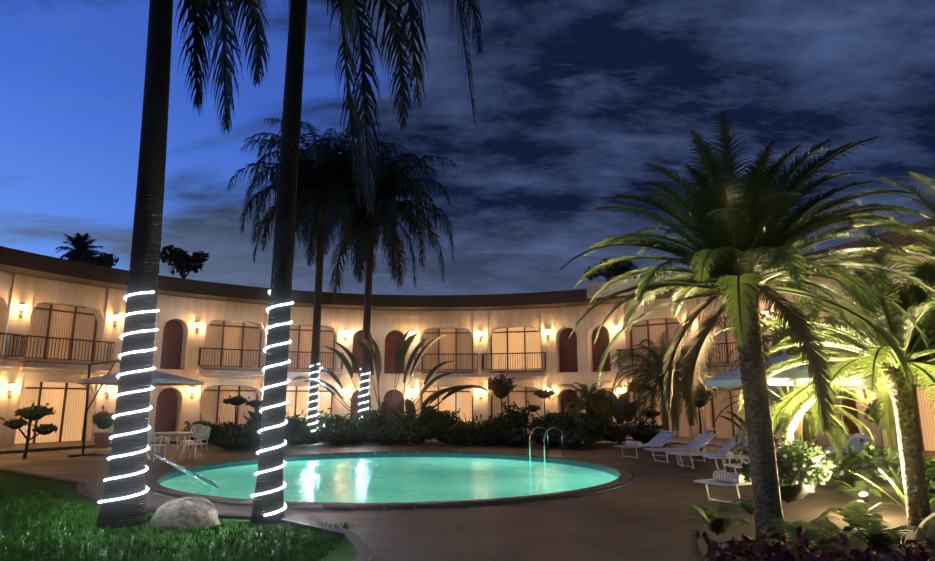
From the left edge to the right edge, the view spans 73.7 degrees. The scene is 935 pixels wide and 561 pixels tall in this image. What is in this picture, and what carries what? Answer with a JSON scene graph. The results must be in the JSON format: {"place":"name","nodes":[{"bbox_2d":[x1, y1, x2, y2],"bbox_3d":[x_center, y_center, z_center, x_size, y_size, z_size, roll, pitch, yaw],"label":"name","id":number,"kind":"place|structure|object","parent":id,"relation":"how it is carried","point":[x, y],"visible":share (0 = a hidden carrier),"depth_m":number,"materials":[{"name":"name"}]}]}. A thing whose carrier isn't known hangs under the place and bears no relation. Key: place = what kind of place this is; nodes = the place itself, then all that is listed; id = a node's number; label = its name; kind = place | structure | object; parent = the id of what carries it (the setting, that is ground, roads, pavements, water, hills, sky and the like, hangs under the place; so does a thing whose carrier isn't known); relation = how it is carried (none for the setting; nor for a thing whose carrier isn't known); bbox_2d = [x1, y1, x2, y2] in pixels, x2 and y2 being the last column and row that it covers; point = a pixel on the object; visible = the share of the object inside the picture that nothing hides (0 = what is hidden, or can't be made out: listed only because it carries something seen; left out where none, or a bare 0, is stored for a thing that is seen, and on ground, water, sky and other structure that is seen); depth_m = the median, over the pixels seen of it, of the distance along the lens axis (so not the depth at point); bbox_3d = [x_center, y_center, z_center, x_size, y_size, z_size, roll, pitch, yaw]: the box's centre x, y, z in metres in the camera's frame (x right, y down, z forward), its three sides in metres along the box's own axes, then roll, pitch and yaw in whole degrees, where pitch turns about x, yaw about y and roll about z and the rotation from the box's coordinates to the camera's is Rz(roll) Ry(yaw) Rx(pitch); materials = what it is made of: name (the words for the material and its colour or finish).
{"place":"outdoors","nodes":[
{"label":"outdoors","id":0,"kind":"place"},
{"bbox_2d":[0,472,356,560],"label":"lawn","id":1,"kind":"structure","parent":0,"point":[343,550],"depth_m":7.58,"materials":[{"name":"green plant"}]},
{"bbox_2d":[149,496,219,529],"bbox_3d":[-3.770,3.130,8.317,0.924,0.434,0.693,0,-11,1],"label":"lawn rock","id":2,"kind":"object","parent":1,"relation":"on","point":[190,512],"visible":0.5,"depth_m":8.15,"materials":[{"name":"grey stone"}]},
{"bbox_2d":[0,468,371,560],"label":"lawn kerb","id":3,"kind":"structure","parent":1,"relation":"on","point":[361,549],"depth_m":8.43,"materials":[{"name":"grey concrete"}]},
{"bbox_2d":[95,0,358,527],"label":"tall palm","id":4,"kind":"object","parent":1,"relation":"on","point":[145,251],"visible":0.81,"depth_m":9.12,"materials":[{"name":"grey plant"}]},
{"bbox_2d":[98,291,158,502],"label":"string lights","id":5,"kind":"object","parent":4,"relation":"on","point":[131,412],"visible":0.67,"depth_m":8.54},
{"bbox_2d":[250,0,483,523],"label":"tall palm","id":6,"kind":"object","parent":1,"relation":"on","point":[282,266],"visible":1,"depth_m":9.54,"materials":[{"name":"grey plant"}]},
{"bbox_2d":[252,290,292,515],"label":"string lights","id":7,"kind":"object","parent":6,"relation":"attached to","point":[275,426],"visible":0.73,"depth_m":8.72},
{"bbox_2d":[0,404,883,560],"bbox_3d":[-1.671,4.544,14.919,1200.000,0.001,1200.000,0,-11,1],"label":"ground","id":8,"kind":"structure","parent":0,"point":[642,516],"depth_m":9.24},
{"bbox_2d":[56,233,104,382],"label":"palm","id":9,"kind":"object","parent":8,"relation":"on","point":[80,245],"visible":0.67,"depth_m":72.10,"materials":[{"name":"green plant"}]},
{"bbox_2d":[91,405,114,448],"bbox_3d":[-12.174,4.886,20.903,0.922,1.412,1.046,0,-11,1],"label":"potted plant","id":10,"kind":"object","parent":8,"relation":"on","point":[104,420],"visible":0.9,"depth_m":20.62,"materials":[{"name":"green plant"}]},
{"bbox_2d":[68,360,203,456],"bbox_3d":[-9.942,3.852,18.904,3.253,2.878,3.253,8,-14,-35],"label":"cantilever umbrella","id":11,"kind":"object","parent":8,"relation":"on","point":[159,378],"visible":0.69,"depth_m":18.81,"materials":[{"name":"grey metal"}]},
{"bbox_2d":[147,428,166,461],"bbox_3d":[-8.738,4.538,17.313,0.551,0.931,0.613,-2,-11,11],"label":"patio chair","id":12,"kind":"object","parent":8,"relation":"on","point":[150,436],"visible":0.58,"depth_m":17.11,"materials":[{"name":"white plastic"}]},
{"bbox_2d":[155,432,192,458],"bbox_3d":[-8.574,4.795,18.132,1.040,0.738,1.040,0,-11,1],"label":"patio table","id":13,"kind":"object","parent":8,"relation":"on","point":[173,434],"visible":0.98,"depth_m":17.93,"materials":[{"name":"white plastic"}]},
{"bbox_2d":[146,450,218,487],"bbox_3d":[-5.982,4.172,12.834,2.381,1.646,0.649,5,-12,-26],"label":"pool handrail","id":14,"kind":"object","parent":8,"relation":"on","point":[179,467],"visible":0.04,"depth_m":12.83,"materials":[{"name":"silver metal"}]},
{"bbox_2d":[178,424,203,456],"bbox_3d":[-8.411,4.864,18.988,0.551,0.931,0.613,-2,-11,11],"label":"patio chair","id":15,"kind":"object","parent":8,"relation":"on","point":[195,426],"visible":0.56,"depth_m":19.10,"materials":[{"name":"white plastic"}]},
{"bbox_2d":[180,426,210,459],"bbox_3d":[-7.762,4.642,17.847,0.613,0.931,0.551,-4,-12,20],"label":"patio chair","id":16,"kind":"object","parent":8,"relation":"on","point":[207,434],"visible":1,"depth_m":17.73,"materials":[{"name":"white plastic"}]},
{"bbox_2d":[226,118,414,431],"bbox_3d":[-6.487,0.109,27.286,7.972,13.525,7.662,9,-14,-40],"label":"queen palm","id":17,"kind":"object","parent":8,"relation":"on","point":[305,197],"visible":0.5,"depth_m":26.52,"materials":[{"name":"green plant"}]},
{"bbox_2d":[307,363,319,431],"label":"string lights","id":18,"kind":"object","parent":17,"relation":"attached to","point":[315,400],"visible":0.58,"depth_m":25.98},
{"bbox_2d":[74,245,644,341],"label":"trees","id":19,"kind":"object","parent":8,"relation":"on","point":[182,260],"visible":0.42,"depth_m":50.54,"materials":[{"name":"green plant"}]},
{"bbox_2d":[294,144,459,427],"bbox_3d":[-4.383,0.531,27.648,7.481,12.835,8.056,9,-14,-37],"label":"queen palm","id":20,"kind":"object","parent":8,"relation":"on","point":[386,170],"visible":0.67,"depth_m":27.38,"materials":[{"name":"green plant"}]},
{"bbox_2d":[358,369,369,411],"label":"string lights","id":21,"kind":"object","parent":20,"relation":"attached to","point":[364,388],"visible":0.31,"depth_m":26.70},
{"bbox_2d":[181,401,662,449],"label":"garden shrubs","id":22,"kind":"object","parent":8,"relation":"on","point":[510,427],"visible":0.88,"depth_m":23.67,"materials":[{"name":"green plant"}]},
{"bbox_2d":[0,371,895,458],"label":"topiary trees","id":23,"kind":"object","parent":8,"relation":"on","point":[500,388],"visible":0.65,"depth_m":20.74,"materials":[{"name":"green plant"}]},
{"bbox_2d":[0,253,934,448],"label":"building walls","id":24,"kind":"structure","parent":8,"relation":"on","point":[31,292],"depth_m":28.52,"materials":[{"name":"beige paint"}]},
{"bbox_2d":[7,298,866,399],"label":"wall lanterns","id":25,"kind":"object","parent":24,"relation":"attached to","point":[12,384],"depth_m":27.49,"materials":[{"name":"glass"}]},
{"bbox_2d":[0,329,932,372],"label":"balcony rails","id":26,"kind":"object","parent":24,"relation":"attached to","point":[43,359],"visible":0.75,"depth_m":27.84,"materials":[{"name":"brown metal"}]},
{"bbox_2d":[0,216,934,319],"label":"building roof","id":27,"kind":"structure","parent":24,"relation":"on","point":[16,261],"depth_m":28.08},
{"bbox_2d":[14,282,934,451],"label":"building joinery","id":28,"kind":"object","parent":24,"relation":"in","point":[66,401],"visible":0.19,"depth_m":28.98,"materials":[{"name":"brown wood"}]},
{"bbox_2d":[587,275,669,297],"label":"roof parapet","id":29,"kind":"structure","parent":24,"relation":"on","point":[593,289],"depth_m":28.39,"materials":[{"name":"paint"}]},
{"bbox_2d":[248,329,786,444],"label":"palm plants","id":30,"kind":"object","parent":8,"relation":"on","point":[427,415],"visible":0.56,"depth_m":25.01,"materials":[{"name":"green plant"}]},
{"bbox_2d":[529,426,563,462],"bbox_3d":[2.372,5.134,18.666,0.906,1.472,0.649,10,-15,-42],"label":"pool ladder","id":31,"kind":"object","parent":8,"relation":"on","point":[544,441],"visible":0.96,"depth_m":18.67,"materials":[{"name":"silver metal"}]},
{"bbox_2d":[551,381,616,442],"bbox_3d":[4.710,5.259,24.857,2.741,2.488,2.648,0,-11,1],"label":"date palm","id":32,"kind":"object","parent":8,"relation":"on","point":[587,396],"visible":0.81,"depth_m":24.73,"materials":[{"name":"green plant"}]},
{"bbox_2d":[614,430,676,458],"bbox_3d":[5.309,4.865,18.505,1.929,0.742,0.660,6,-12,-27],"label":"lounger","id":33,"kind":"object","parent":8,"relation":"on","point":[661,438],"visible":0.94,"depth_m":18.59,"materials":[{"name":"white plastic"}]},
{"bbox_2d":[606,331,723,445],"bbox_3d":[7.454,4.132,23.431,4.390,4.239,4.461,0,-11,1],"label":"date palm","id":34,"kind":"object","parent":8,"relation":"on","point":[656,368],"visible":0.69,"depth_m":23.21,"materials":[{"name":"green plant"}]},
{"bbox_2d":[644,433,716,462],"bbox_3d":[5.864,4.598,17.133,1.929,0.742,0.660,3,-11,-16],"label":"lounger","id":35,"kind":"object","parent":8,"relation":"on","point":[701,440],"visible":0.77,"depth_m":17.25,"materials":[{"name":"white"}]},
{"bbox_2d":[660,428,715,451],"bbox_3d":[7.007,5.180,20.209,1.909,0.773,0.660,-9,-14,38],"label":"lounger","id":36,"kind":"object","parent":8,"relation":"on","point":[672,440],"visible":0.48,"depth_m":20.09,"materials":[{"name":"white plastic"}]},
{"bbox_2d":[665,435,746,468],"bbox_3d":[6.027,4.319,15.776,1.909,0.773,0.660,-2,-11,11],"label":"lounger","id":37,"kind":"object","parent":8,"relation":"on","point":[730,445],"visible":0.58,"depth_m":15.81,"materials":[{"name":"white"}]},
{"bbox_2d":[670,439,747,468],"bbox_3d":[6.142,4.316,15.682,1.929,0.742,0.660,1,-11,-5],"label":"lounger","id":38,"kind":"object","parent":8,"relation":"on","point":[695,451],"visible":0.6,"depth_m":15.49,"materials":[{"name":"white"}]},
{"bbox_2d":[682,431,746,454],"bbox_3d":[7.691,5.006,19.312,1.909,0.773,0.660,-8,-13,35],"label":"lounger","id":39,"kind":"object","parent":8,"relation":"on","point":[726,443],"visible":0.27,"depth_m":19.07,"materials":[{"name":"white plastic"}]},
{"bbox_2d":[694,470,751,505],"bbox_3d":[4.760,3.420,10.405,2.035,0.488,0.660,6,-12,-27],"label":"lounger","id":40,"kind":"object","parent":8,"relation":"on","point":[724,479],"visible":0.48,"depth_m":10.10,"materials":[{"name":"white"}]},
{"bbox_2d":[724,457,749,472],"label":"lounger","id":41,"kind":"object","parent":8,"relation":"on","point":[738,465],"visible":0.21,"depth_m":12.86,"materials":[{"name":"white"}]},
{"bbox_2d":[703,439,788,471],"bbox_3d":[6.610,4.106,14.682,1.909,0.773,0.660,-1,-11,6],"label":"lounger","id":42,"kind":"object","parent":8,"relation":"on","point":[725,454],"visible":0.46,"depth_m":14.62,"materials":[{"name":"white"}]},
{"bbox_2d":[715,433,781,446],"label":"lounger","id":43,"kind":"object","parent":8,"relation":"on","point":[776,437],"visible":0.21,"depth_m":18.22,"materials":[{"name":"white plastic"}]},
{"bbox_2d":[718,298,863,449],"bbox_3d":[10.571,3.128,20.260,4.621,4.917,4.784,0,-11,1],"label":"date palm","id":44,"kind":"object","parent":8,"relation":"on","point":[775,339],"visible":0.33,"depth_m":19.90,"materials":[{"name":"green plant"}]},
{"bbox_2d":[705,349,878,463],"bbox_3d":[6.470,2.749,12.419,2.808,2.668,3.075,-11,-15,44],"label":"date palm","id":45,"kind":"object","parent":8,"relation":"on","point":[799,429],"visible":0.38,"depth_m":12.22,"materials":[{"name":"green plant"}]},
{"bbox_2d":[807,433,823,444],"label":"lounger","id":46,"kind":"object","parent":8,"relation":"on","point":[821,435],"visible":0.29,"depth_m":17.04,"materials":[{"name":"white plastic"}]},
{"bbox_2d":[697,478,934,560],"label":"flower bed soil","id":47,"kind":"structure","parent":8,"relation":"on","point":[809,507],"depth_m":9.09,"materials":[{"name":"brown soil"}]},
{"bbox_2d":[560,111,934,548],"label":"date palm","id":48,"kind":"object","parent":47,"relation":"on","point":[738,249],"visible":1,"depth_m":7.11,"materials":[{"name":"green plant"}]},
{"bbox_2d":[704,350,883,492],"bbox_3d":[6.027,2.588,11.618,2.883,2.580,2.883,-5,-12,22],"label":"patio umbrella","id":49,"kind":"object","parent":47,"relation":"on","point":[797,376],"visible":0.4,"depth_m":11.00,"materials":[{"name":"white fabric"}]},
{"bbox_2d":[677,430,934,560],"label":"flower bed plants","id":50,"kind":"object","parent":47,"relation":"on","point":[802,472],"visible":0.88,"depth_m":7.54,"materials":[{"name":"green plant"}]},
{"bbox_2d":[807,517,842,542],"bbox_3d":[4.299,2.989,7.423,0.533,0.317,0.446,0,-11,1],"label":"rock bed","id":51,"kind":"object","parent":47,"relation":"on","point":[826,523],"visible":0.38,"depth_m":7.34,"materials":[{"name":"brown stone"}]},
{"bbox_2d":[859,492,868,511],"bbox_3d":[5.705,3.217,8.955,0.104,0.328,0.136,-9,-14,38],"label":"garden light","id":52,"kind":"object","parent":47,"relation":"on","point":[863,496],"visible":0.71,"depth_m":8.94,"materials":[{"name":"grey metal"}]},
{"bbox_2d":[913,513,934,548],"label":"rock bed","id":53,"kind":"object","parent":47,"relation":"on","point":[927,523],"visible":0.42,"depth_m":6.68,"materials":[{"name":"beige stone"}]},
{"bbox_2d":[709,227,934,526],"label":"date palm","id":54,"kind":"object","parent":8,"relation":"on","point":[899,396],"visible":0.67,"depth_m":8.37,"materials":[{"name":"green plant"}]},
{"bbox_2d":[817,434,861,452],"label":"lounger","id":55,"kind":"object","parent":8,"relation":"on","point":[830,449],"visible":0.17,"depth_m":16.48,"materials":[{"name":"white plastic"}]},
{"bbox_2d":[828,433,875,457],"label":"lounger","id":56,"kind":"object","parent":8,"relation":"on","point":[866,435],"visible":0.15,"depth_m":15.30,"materials":[{"name":"white plastic"}]},
{"bbox_2d":[830,436,876,458],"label":"lounger","id":57,"kind":"object","parent":8,"relation":"on","point":[854,442],"visible":0.19,"depth_m":14.25,"materials":[{"name":"white plastic"}]},
{"bbox_2d":[829,365,878,438],"bbox_3d":[10.003,3.569,16.666,2.790,2.580,2.790,4,-12,-22],"label":"patio umbrella","id":58,"kind":"object","parent":8,"relation":"on","point":[855,389],"visible":0.12,"depth_m":16.64,"materials":[{"name":"white fabric"}]},
{"bbox_2d":[837,171,934,410],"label":"date palm","id":59,"kind":"object","parent":8,"relation":"on","point":[923,239],"visible":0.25,"depth_m":11.82,"materials":[{"name":"green plant"}]},
{"bbox_2d":[0,433,934,463],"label":"walkway","id":60,"kind":"structure","parent":0,"point":[19,448],"depth_m":21.92,"materials":[{"name":"brown concrete"}]},
{"bbox_2d":[0,0,934,492],"label":"sky","id":61,"kind":"structure","parent":0,"point":[572,98],"materials":[{"name":"blue"}]},
{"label":"pool basin","id":62,"kind":"structure","parent":0,"visible":0},
{"bbox_2d":[160,457,617,503],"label":"pool water","id":63,"kind":"structure","parent":62,"relation":"in","point":[386,479],"depth_m":14.22,"materials":[{"name":"teal liquid"}]},
{"bbox_2d":[145,451,634,508],"bbox_3d":[-1.671,4.636,14.902,11.000,0.292,11.000,0,-11,1],"label":"pool coping","id":64,"kind":"object","parent":62,"relation":"on","point":[153,481],"visible":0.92,"depth_m":13.69,"materials":[{"name":"grey"}]}
]}

